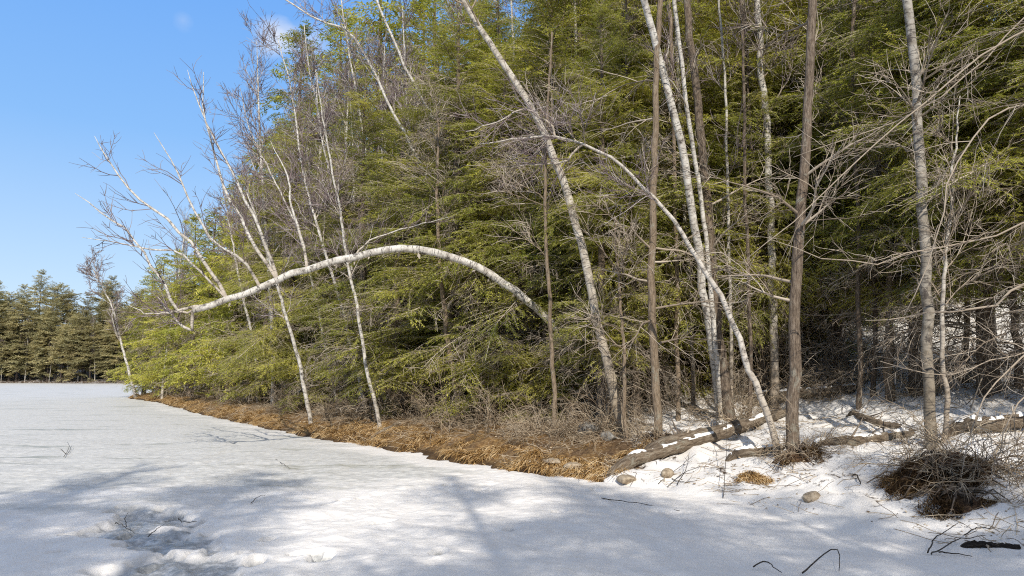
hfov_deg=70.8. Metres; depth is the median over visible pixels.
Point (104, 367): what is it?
pine tree
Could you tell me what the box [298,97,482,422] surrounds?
hemlock tree
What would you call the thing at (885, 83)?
hemlock tree
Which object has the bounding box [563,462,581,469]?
rock
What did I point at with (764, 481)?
grass tussock
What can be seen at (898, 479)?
grass tussock
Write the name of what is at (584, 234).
hemlock tree
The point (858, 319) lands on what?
bare tree
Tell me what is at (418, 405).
bare shrub
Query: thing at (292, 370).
hemlock tree
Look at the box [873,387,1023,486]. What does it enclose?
bare shrub
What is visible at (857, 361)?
bare shrub
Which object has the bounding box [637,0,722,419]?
birch tree
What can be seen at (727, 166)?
birch tree
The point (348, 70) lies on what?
birch tree
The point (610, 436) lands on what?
rock
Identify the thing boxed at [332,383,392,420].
bare shrub
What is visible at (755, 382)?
birch tree
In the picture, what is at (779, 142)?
bare tree
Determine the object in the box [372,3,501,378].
hemlock tree
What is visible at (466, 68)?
hemlock tree
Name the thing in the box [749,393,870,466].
bare shrub
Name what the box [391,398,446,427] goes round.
bare shrub
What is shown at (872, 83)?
hemlock tree
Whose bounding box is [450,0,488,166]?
birch tree
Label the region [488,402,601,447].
bare shrub
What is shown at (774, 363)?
birch tree
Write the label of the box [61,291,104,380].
pine tree
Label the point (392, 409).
bare shrub
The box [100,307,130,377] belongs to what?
pine tree
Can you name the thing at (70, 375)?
pine tree
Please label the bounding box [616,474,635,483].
rock
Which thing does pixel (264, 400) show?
bare shrub
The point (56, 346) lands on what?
pine tree
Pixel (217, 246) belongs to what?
hemlock tree
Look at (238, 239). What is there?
hemlock tree
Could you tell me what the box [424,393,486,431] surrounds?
bare shrub
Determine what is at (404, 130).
birch tree
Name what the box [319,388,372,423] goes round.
bare shrub
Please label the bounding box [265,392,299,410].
bare shrub
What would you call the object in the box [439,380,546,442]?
bare shrub
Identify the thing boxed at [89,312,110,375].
pine tree
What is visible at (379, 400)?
bare shrub
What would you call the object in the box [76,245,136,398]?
birch tree
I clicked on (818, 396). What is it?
bare shrub
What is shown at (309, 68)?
birch tree
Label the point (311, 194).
birch tree
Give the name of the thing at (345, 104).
birch tree
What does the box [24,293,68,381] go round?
pine tree
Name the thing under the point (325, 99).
birch tree
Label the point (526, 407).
bare shrub
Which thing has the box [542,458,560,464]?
rock
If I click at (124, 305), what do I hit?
pine tree
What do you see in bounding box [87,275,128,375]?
pine tree
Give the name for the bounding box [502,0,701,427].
hemlock tree
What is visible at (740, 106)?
hemlock tree
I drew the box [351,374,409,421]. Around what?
bare shrub
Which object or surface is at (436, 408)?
bare shrub
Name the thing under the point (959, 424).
fallen log
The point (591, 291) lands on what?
birch tree
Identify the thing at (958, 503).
grass tussock
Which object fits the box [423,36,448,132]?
birch tree
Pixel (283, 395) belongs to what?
bare shrub
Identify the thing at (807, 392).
fallen log
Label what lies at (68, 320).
pine tree
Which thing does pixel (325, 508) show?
frozen lake
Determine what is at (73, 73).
sky
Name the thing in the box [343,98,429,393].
hemlock tree
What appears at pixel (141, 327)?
pine tree
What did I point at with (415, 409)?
bare shrub
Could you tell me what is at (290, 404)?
bare shrub
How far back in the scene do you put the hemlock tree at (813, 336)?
17.06 m
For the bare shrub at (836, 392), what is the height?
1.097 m
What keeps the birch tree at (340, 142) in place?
on the ground at (848, 513)
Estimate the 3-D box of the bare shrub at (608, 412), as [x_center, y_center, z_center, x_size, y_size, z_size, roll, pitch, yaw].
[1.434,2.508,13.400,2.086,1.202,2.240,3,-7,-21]
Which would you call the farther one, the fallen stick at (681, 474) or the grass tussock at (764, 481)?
the fallen stick at (681, 474)
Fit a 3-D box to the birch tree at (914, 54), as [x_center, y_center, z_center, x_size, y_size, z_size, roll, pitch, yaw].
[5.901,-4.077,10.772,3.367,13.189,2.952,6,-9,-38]
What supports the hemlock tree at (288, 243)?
on the ground at (848, 513)
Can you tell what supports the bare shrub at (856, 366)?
on the ground at (848, 513)
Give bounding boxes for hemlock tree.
[104,267,173,394]
[116,253,183,393]
[135,249,202,397]
[148,213,219,398]
[150,208,242,398]
[168,175,284,397]
[191,182,315,407]
[195,143,278,392]
[195,219,241,382]
[196,214,239,384]
[201,19,336,387]
[208,101,348,406]
[236,116,289,242]
[242,145,384,414]
[268,4,374,387]
[274,76,437,410]
[276,117,359,387]
[280,0,434,388]
[286,73,403,396]
[295,159,347,390]
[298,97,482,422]
[336,0,541,414]
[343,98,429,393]
[356,40,461,399]
[368,0,533,393]
[370,0,472,299]
[371,0,451,122]
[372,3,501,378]
[374,30,595,434]
[400,0,547,401]
[405,70,548,404]
[428,0,688,418]
[447,0,699,402]
[459,0,609,403]
[473,183,596,425]
[493,0,613,96]
[498,0,818,407]
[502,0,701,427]
[510,3,741,415]
[516,0,762,412]
[567,0,703,419]
[585,0,807,397]
[663,0,848,360]
[677,0,904,384]
[680,17,755,371]
[683,10,905,379]
[687,1,879,364]
[693,0,834,407]
[694,0,964,402]
[766,0,1023,396]
[792,0,1014,328]
[800,0,1023,413]
[811,0,1023,394]
[821,0,955,326]
[842,0,998,311]
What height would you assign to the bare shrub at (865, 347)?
1.955 m
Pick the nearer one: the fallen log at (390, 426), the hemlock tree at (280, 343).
the fallen log at (390, 426)
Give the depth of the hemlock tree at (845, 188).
16.21 m
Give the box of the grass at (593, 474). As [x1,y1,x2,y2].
[128,392,638,482]
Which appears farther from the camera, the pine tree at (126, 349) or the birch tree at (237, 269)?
the pine tree at (126, 349)
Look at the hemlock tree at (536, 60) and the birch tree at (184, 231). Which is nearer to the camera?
the hemlock tree at (536, 60)
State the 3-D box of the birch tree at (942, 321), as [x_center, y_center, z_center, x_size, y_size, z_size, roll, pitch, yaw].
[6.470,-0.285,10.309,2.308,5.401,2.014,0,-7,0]
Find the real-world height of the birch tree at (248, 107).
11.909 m
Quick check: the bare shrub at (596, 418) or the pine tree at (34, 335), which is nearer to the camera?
the bare shrub at (596, 418)
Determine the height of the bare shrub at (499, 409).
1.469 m
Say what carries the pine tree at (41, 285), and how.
on the ground at (848, 513)
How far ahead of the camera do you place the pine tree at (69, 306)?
170.66 m
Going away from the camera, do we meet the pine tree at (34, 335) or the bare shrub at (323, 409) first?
the bare shrub at (323, 409)
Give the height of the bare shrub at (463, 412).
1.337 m
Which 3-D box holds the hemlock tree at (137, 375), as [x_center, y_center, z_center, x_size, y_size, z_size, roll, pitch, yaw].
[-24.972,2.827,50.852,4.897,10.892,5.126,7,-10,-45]
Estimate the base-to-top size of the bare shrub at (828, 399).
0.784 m
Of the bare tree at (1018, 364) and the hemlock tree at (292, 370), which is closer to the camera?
the bare tree at (1018, 364)
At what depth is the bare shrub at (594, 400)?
14.72 m
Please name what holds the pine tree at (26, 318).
on the ground at (848, 513)
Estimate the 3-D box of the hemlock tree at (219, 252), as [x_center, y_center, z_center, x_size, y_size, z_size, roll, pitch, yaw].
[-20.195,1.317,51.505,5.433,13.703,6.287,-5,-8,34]
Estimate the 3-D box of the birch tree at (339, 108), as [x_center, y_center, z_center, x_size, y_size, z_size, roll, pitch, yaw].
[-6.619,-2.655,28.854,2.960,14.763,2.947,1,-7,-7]
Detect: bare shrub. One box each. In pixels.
[166,379,203,400]
[202,381,254,405]
[207,376,251,401]
[236,390,269,403]
[237,381,298,412]
[238,381,307,411]
[261,386,301,414]
[264,379,301,410]
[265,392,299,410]
[273,386,343,417]
[302,380,362,418]
[305,392,339,415]
[314,382,356,412]
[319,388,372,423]
[325,388,391,431]
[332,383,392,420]
[336,394,372,410]
[347,379,414,417]
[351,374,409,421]
[370,346,527,441]
[371,383,441,425]
[379,387,417,414]
[382,370,473,424]
[383,382,419,414]
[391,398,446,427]
[402,398,440,421]
[405,381,482,423]
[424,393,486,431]
[426,365,547,430]
[437,381,497,422]
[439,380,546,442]
[444,386,486,413]
[462,381,523,423]
[468,384,564,423]
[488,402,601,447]
[491,380,575,450]
[497,378,561,430]
[499,390,562,430]
[500,377,588,446]
[541,394,653,453]
[546,399,610,429]
[548,392,646,439]
[549,356,644,424]
[552,387,663,451]
[596,404,653,434]
[614,386,686,447]
[628,369,711,407]
[630,348,710,406]
[643,365,704,412]
[681,363,712,383]
[682,355,787,418]
[682,368,779,431]
[700,378,753,410]
[705,331,829,407]
[733,365,789,397]
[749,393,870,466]
[753,385,802,413]
[765,321,826,379]
[768,360,857,403]
[769,318,870,386]
[779,361,865,404]
[799,378,855,403]
[808,311,904,382]
[819,349,906,393]
[835,337,882,384]
[836,390,1023,491]
[839,411,942,469]
[845,344,881,377]
[849,357,969,404]
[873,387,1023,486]
[896,362,954,385]
[906,342,1022,398]
[914,426,1023,504]
[935,336,1012,373]
[937,335,1013,370]
[945,297,1023,392]
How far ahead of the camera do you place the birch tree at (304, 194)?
34.95 m
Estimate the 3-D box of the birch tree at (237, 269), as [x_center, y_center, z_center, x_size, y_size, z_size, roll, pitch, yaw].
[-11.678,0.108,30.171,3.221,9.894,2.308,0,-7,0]
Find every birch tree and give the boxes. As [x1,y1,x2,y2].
[24,316,31,381]
[69,57,612,411]
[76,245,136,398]
[89,312,96,379]
[152,201,199,398]
[170,219,193,390]
[195,235,216,387]
[202,180,264,402]
[209,71,337,407]
[216,154,255,395]
[217,148,318,422]
[219,164,258,382]
[232,9,299,403]
[242,0,368,411]
[255,113,310,396]
[282,65,393,427]
[284,119,327,394]
[285,0,490,406]
[285,1,378,392]
[288,42,338,244]
[289,98,344,396]
[309,78,349,390]
[312,47,384,346]
[316,80,358,394]
[317,79,372,398]
[322,0,391,395]
[341,24,407,397]
[359,38,395,196]
[376,0,467,217]
[380,0,440,399]
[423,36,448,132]
[428,0,631,438]
[433,56,780,456]
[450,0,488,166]
[490,0,523,406]
[565,0,593,400]
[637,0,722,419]
[641,0,717,418]
[663,0,722,407]
[690,0,764,396]
[701,0,804,408]
[815,0,871,359]
[837,0,1019,447]
[878,75,1023,443]
[934,3,1017,339]
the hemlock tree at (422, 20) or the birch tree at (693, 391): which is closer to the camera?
the birch tree at (693, 391)
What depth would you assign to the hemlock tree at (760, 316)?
15.33 m
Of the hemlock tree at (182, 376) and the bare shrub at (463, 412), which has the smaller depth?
the bare shrub at (463, 412)
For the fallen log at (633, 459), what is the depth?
11.64 m
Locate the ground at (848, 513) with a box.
[0,263,1023,562]
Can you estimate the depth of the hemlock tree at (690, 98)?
17.33 m
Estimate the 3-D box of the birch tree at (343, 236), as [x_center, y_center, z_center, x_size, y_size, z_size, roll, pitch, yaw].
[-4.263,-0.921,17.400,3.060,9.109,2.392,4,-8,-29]
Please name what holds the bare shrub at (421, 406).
on the ground at (848, 513)
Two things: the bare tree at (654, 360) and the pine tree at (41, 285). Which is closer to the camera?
the bare tree at (654, 360)
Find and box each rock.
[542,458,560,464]
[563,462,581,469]
[578,422,599,435]
[599,431,616,440]
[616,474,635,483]
[661,468,674,477]
[802,491,820,502]
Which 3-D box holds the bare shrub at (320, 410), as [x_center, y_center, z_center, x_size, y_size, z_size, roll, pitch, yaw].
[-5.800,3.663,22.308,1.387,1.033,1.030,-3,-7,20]
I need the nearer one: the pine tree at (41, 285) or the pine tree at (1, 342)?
the pine tree at (1, 342)
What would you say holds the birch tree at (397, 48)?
on the ground at (848, 513)
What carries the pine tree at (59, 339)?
on the ground at (848, 513)
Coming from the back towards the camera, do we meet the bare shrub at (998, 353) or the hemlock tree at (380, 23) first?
the hemlock tree at (380, 23)
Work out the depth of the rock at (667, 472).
10.59 m
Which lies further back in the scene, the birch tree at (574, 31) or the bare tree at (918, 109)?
the birch tree at (574, 31)
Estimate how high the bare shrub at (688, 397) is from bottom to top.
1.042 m
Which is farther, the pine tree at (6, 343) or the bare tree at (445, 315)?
the pine tree at (6, 343)
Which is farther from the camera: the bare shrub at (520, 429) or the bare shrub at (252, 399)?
the bare shrub at (252, 399)
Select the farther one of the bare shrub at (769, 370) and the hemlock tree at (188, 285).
the hemlock tree at (188, 285)
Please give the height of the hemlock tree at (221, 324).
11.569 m
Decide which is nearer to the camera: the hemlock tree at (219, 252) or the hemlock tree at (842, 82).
the hemlock tree at (842, 82)
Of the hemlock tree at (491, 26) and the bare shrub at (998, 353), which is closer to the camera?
the bare shrub at (998, 353)
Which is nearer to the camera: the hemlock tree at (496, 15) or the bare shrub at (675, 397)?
the bare shrub at (675, 397)
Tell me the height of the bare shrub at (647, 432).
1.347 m
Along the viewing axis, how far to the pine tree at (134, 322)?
154.65 m
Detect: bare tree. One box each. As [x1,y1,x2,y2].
[379,74,468,422]
[467,32,613,433]
[538,0,578,402]
[556,149,688,439]
[573,0,774,437]
[604,1,700,420]
[637,0,799,421]
[671,0,957,453]
[729,0,818,416]
[739,3,1023,495]
[762,0,826,355]
[779,0,870,385]
[789,0,923,409]
[805,0,935,396]
[822,146,935,401]
[932,60,969,383]
[945,51,1023,389]
[973,11,1023,378]
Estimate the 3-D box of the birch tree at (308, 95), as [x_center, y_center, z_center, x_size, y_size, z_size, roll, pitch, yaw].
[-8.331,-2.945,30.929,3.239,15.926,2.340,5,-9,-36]
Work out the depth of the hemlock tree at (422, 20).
33.48 m
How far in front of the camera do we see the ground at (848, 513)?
10.90 m
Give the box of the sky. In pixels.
[0,0,1011,325]
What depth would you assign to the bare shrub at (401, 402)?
19.81 m
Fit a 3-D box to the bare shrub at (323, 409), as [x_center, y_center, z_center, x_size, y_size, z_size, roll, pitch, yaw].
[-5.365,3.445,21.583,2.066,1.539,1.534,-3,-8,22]
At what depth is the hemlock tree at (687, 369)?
16.44 m
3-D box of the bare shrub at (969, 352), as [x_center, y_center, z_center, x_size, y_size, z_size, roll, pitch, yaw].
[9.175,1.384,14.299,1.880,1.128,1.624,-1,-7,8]
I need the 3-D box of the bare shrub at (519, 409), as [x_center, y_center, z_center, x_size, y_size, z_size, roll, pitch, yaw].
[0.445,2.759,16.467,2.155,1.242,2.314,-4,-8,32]
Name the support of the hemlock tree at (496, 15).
on the ground at (848, 513)
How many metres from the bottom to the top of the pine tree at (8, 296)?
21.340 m
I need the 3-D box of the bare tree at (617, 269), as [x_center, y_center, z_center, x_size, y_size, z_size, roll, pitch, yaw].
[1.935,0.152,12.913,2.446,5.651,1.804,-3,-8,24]
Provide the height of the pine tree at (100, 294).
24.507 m
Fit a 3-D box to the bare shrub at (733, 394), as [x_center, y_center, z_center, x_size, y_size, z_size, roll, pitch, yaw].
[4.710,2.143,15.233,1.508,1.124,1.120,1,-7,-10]
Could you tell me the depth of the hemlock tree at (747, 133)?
20.54 m
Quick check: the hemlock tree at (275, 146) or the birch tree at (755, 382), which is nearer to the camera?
the birch tree at (755, 382)
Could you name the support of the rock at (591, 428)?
on the ground at (848, 513)
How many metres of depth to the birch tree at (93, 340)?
159.56 m
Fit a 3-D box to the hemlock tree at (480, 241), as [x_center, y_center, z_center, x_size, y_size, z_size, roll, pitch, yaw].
[-0.366,-1.457,17.867,5.194,10.373,4.988,6,-9,-41]
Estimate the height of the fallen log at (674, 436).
0.894 m
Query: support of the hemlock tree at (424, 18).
on the ground at (848, 513)
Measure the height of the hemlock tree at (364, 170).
11.250 m
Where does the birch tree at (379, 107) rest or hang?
on the ground at (848, 513)
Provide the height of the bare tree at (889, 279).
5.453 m
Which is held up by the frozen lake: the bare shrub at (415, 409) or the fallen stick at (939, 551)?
the fallen stick at (939, 551)
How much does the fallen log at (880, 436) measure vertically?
0.617 m
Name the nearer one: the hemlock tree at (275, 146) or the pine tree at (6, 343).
the hemlock tree at (275, 146)
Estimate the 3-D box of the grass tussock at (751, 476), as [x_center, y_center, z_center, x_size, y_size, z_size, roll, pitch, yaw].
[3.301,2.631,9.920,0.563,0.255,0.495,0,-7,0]
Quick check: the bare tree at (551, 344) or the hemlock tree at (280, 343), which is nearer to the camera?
the bare tree at (551, 344)
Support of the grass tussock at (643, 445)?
on the ground at (848, 513)
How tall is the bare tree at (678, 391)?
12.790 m
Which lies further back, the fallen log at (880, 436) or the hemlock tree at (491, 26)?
the hemlock tree at (491, 26)
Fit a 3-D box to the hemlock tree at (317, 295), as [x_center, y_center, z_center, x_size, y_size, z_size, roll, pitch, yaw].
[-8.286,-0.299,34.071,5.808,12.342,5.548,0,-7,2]
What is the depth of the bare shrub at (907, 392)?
13.28 m
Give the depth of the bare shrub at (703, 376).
17.34 m
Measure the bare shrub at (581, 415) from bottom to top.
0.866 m
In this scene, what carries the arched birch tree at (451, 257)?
on the ground at (848, 513)
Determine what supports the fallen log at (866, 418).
on the ground at (848, 513)
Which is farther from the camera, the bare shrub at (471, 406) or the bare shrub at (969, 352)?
the bare shrub at (471, 406)
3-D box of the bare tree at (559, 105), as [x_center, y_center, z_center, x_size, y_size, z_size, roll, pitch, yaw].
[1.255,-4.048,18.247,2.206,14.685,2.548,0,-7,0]
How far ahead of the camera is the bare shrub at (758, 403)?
13.93 m
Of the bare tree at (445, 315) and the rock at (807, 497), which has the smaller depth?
the rock at (807, 497)
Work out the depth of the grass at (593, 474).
15.53 m
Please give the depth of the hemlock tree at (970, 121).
11.55 m
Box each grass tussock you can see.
[631,431,670,449]
[731,469,767,482]
[754,476,774,485]
[759,440,830,471]
[866,447,1006,500]
[906,479,1005,520]
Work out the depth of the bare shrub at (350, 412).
19.51 m
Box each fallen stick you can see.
[601,497,679,510]
[658,455,699,486]
[723,424,726,496]
[753,549,839,573]
[927,523,991,556]
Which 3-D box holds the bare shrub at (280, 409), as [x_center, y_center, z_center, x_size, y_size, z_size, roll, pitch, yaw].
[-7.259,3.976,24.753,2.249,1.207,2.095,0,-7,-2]
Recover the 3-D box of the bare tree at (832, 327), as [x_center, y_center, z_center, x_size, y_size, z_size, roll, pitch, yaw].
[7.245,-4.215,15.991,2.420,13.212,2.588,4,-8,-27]
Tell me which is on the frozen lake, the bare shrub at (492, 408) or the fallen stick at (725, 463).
the fallen stick at (725, 463)
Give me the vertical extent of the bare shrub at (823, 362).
1.684 m
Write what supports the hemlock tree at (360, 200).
on the ground at (848, 513)
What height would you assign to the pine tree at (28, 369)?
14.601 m
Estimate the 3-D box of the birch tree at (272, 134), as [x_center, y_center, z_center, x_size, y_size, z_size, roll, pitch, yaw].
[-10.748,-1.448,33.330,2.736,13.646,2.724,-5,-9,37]
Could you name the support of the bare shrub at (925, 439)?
on the ground at (848, 513)
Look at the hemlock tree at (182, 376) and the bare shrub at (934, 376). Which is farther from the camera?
the hemlock tree at (182, 376)
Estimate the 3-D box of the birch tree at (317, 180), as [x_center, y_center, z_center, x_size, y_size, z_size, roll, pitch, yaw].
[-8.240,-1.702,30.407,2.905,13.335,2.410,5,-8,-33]
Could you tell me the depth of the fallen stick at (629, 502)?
9.12 m
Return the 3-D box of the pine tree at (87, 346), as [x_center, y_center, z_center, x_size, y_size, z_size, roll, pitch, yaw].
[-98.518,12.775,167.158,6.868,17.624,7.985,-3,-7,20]
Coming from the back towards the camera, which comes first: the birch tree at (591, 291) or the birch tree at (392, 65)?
the birch tree at (392, 65)
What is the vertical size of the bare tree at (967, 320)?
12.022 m
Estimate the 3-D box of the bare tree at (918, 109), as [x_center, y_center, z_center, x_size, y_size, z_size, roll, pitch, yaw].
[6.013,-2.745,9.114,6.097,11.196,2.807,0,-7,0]
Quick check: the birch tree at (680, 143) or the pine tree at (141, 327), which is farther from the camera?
the pine tree at (141, 327)
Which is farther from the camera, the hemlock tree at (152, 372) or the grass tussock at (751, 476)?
the hemlock tree at (152, 372)
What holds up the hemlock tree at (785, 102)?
on the ground at (848, 513)
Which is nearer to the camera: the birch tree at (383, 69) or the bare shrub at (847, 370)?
the bare shrub at (847, 370)
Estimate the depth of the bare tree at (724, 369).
14.12 m
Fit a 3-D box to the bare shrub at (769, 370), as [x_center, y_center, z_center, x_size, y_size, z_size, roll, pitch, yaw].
[5.439,1.828,15.207,2.898,1.809,1.856,-1,-7,6]
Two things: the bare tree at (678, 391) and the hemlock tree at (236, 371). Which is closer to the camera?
the bare tree at (678, 391)
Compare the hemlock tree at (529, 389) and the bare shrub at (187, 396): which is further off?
the bare shrub at (187, 396)
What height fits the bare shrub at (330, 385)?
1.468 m
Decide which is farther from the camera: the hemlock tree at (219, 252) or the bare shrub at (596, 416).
the hemlock tree at (219, 252)
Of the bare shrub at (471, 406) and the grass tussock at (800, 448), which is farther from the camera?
the bare shrub at (471, 406)
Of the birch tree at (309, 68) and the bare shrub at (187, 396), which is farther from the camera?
the bare shrub at (187, 396)
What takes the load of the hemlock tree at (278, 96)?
on the ground at (848, 513)
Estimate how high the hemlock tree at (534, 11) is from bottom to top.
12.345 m
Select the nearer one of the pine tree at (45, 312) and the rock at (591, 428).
the rock at (591, 428)
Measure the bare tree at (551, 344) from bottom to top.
8.295 m
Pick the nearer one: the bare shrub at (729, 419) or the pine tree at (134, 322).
the bare shrub at (729, 419)
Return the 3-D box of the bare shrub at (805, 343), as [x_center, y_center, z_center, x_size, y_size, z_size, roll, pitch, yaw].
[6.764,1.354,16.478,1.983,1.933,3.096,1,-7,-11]
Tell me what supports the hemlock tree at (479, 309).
on the ground at (848, 513)
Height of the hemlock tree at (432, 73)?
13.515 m
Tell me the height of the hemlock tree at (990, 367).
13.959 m
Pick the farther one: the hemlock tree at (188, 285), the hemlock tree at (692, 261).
the hemlock tree at (188, 285)
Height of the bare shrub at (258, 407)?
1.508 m
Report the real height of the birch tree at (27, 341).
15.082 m
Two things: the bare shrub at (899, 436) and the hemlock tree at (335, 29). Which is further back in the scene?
the hemlock tree at (335, 29)
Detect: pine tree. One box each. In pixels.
[0,280,11,359]
[0,284,38,381]
[0,289,27,372]
[0,302,26,381]
[0,309,9,374]
[2,314,21,376]
[10,295,39,377]
[17,319,43,380]
[21,269,52,363]
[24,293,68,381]
[26,312,42,377]
[26,314,62,380]
[34,307,56,376]
[36,280,71,372]
[47,286,83,376]
[47,322,70,380]
[48,323,72,382]
[54,314,87,381]
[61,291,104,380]
[64,310,80,375]
[69,306,98,378]
[73,321,106,381]
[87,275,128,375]
[87,299,117,378]
[89,304,121,380]
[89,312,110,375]
[90,280,121,320]
[99,316,129,382]
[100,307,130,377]
[116,287,150,380]
[117,317,144,373]
[118,300,134,366]
[124,301,145,381]
[127,301,161,356]
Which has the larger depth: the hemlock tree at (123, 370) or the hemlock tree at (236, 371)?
the hemlock tree at (123, 370)
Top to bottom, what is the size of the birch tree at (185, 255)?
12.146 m
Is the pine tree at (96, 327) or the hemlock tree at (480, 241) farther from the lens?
the pine tree at (96, 327)
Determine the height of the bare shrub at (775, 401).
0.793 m
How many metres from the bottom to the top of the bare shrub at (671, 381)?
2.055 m
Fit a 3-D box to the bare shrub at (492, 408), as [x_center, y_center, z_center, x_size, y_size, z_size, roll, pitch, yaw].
[-0.301,2.359,15.618,2.884,1.800,1.847,6,-9,-40]
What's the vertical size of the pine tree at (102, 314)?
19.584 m
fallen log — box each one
[370,420,400,440]
[604,413,764,476]
[644,408,785,448]
[725,444,783,461]
[742,383,856,406]
[810,416,914,445]
[846,407,899,428]
[948,406,1023,436]
[960,540,1020,551]
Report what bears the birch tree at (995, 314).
on the ground at (848, 513)
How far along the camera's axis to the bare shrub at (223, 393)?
32.29 m
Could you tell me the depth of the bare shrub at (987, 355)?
12.69 m
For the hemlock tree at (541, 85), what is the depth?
20.82 m
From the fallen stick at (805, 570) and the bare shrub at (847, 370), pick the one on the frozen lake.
the fallen stick at (805, 570)
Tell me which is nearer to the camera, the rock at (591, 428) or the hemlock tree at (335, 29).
the rock at (591, 428)
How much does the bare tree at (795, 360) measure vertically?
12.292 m
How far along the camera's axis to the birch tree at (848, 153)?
17.84 m
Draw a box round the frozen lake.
[0,383,1023,575]
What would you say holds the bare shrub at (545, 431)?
on the ground at (848, 513)
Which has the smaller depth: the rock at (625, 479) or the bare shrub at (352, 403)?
the rock at (625, 479)
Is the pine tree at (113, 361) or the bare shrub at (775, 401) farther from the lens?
the pine tree at (113, 361)
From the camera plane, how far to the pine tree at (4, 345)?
164.76 m
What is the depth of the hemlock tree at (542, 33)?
25.59 m
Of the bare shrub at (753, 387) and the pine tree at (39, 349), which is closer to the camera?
the bare shrub at (753, 387)
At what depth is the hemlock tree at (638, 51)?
15.16 m
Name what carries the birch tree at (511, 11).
on the ground at (848, 513)
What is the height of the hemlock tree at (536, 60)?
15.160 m
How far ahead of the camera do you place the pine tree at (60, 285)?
178.66 m
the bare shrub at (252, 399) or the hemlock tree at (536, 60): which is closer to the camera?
the hemlock tree at (536, 60)
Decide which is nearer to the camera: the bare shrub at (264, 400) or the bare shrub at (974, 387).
the bare shrub at (974, 387)
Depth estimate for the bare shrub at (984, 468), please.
7.85 m
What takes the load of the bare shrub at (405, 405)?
on the ground at (848, 513)
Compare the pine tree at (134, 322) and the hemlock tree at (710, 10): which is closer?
the hemlock tree at (710, 10)
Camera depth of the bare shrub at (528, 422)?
14.88 m
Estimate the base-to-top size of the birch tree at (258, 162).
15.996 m
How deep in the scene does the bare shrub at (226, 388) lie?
33.14 m
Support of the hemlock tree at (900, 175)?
on the ground at (848, 513)
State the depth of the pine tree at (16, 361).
164.48 m
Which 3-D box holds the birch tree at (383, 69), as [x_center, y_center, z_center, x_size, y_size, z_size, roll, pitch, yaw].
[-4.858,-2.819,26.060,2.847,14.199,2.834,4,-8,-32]
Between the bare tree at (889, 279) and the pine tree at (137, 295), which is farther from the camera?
the pine tree at (137, 295)
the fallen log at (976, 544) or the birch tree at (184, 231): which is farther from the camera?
the birch tree at (184, 231)
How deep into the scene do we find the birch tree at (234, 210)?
38.00 m
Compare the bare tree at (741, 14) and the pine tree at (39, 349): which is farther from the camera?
the pine tree at (39, 349)
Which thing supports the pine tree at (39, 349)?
on the ground at (848, 513)
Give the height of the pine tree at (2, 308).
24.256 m
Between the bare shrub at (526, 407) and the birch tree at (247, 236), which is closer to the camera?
the bare shrub at (526, 407)
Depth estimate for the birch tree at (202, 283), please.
44.68 m
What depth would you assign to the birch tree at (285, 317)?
19.61 m
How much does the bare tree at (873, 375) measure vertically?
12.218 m
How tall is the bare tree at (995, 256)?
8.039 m
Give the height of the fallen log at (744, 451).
0.380 m

